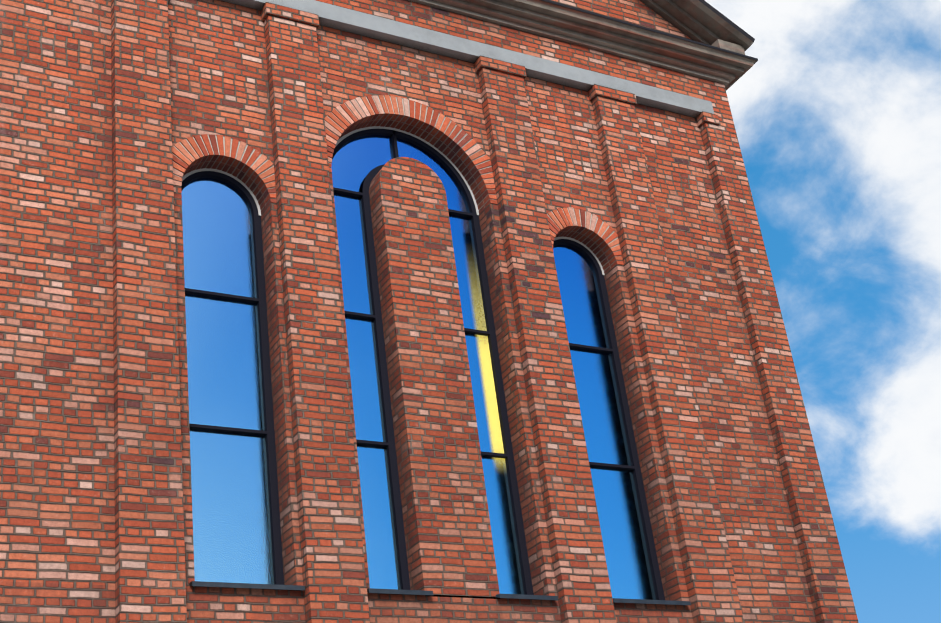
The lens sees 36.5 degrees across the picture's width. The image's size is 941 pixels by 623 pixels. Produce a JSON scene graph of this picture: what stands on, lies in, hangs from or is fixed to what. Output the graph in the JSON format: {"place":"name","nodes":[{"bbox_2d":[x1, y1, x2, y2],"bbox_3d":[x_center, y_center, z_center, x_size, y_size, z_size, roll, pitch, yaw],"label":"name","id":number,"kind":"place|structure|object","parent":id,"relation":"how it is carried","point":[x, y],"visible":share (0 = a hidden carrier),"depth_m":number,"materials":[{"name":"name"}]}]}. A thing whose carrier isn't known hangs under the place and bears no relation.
{"place":"outdoors","nodes":[
{"label":"outdoors","id":0,"kind":"place"},
{"bbox_2d":[705,0,940,622],"label":"sky","id":1,"kind":"structure","parent":0,"point":[837,116],"materials":[{"name":"blue"}]},
{"label":"ground","id":2,"kind":"structure","parent":0,"visible":0},
{"bbox_2d":[0,0,858,622],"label":"brick facade","id":3,"kind":"structure","parent":2,"relation":"on","point":[106,106],"depth_m":15.15,"materials":[{"name":"red brick"}]},
{"bbox_2d":[172,95,623,273],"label":"arch bricks","id":4,"kind":"object","parent":3,"relation":"attached to","point":[251,168],"visible":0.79,"depth_m":16.73,"materials":[{"name":"red brick"}]},
{"bbox_2d":[181,129,664,599],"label":"window frames","id":5,"kind":"structure","parent":3,"relation":"in","point":[268,433],"depth_m":15.41,"materials":[{"name":"black metal"}]},
{"bbox_2d":[182,135,655,599],"bbox_3d":[-0.598,0.404,15.601,5.469,5.771,0.001,9,-31,-29],"label":"window glass","id":6,"kind":"object","parent":5,"relation":"in","point":[232,542],"depth_m":15.04,"materials":[{"name":"blue glass"}]},
{"bbox_2d":[182,126,681,600],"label":"window reveals","id":7,"kind":"object","parent":3,"relation":"attached to","point":[448,535],"depth_m":15.19,"materials":[{"name":"red brick"}]},
{"bbox_2d":[189,581,690,604],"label":"window sills","id":8,"kind":"structure","parent":3,"relation":"attached to","point":[369,590],"depth_m":13.64,"materials":[{"name":"black metal"}]},
{"bbox_2d":[221,0,713,117],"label":"concrete band","id":9,"kind":"object","parent":3,"relation":"attached to","point":[381,28],"visible":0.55,"depth_m":17.58,"materials":[{"name":"grey concrete"}]},
{"bbox_2d":[408,0,757,89],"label":"cornice","id":10,"kind":"structure","parent":3,"relation":"attached to","point":[728,69],"depth_m":18.71,"materials":[{"name":"concrete"}]},
{"bbox_2d":[640,0,754,54],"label":"raking cornice","id":11,"kind":"structure","parent":10,"relation":"on","point":[703,21],"depth_m":19.77,"materials":[{"name":"concrete"}]}
]}

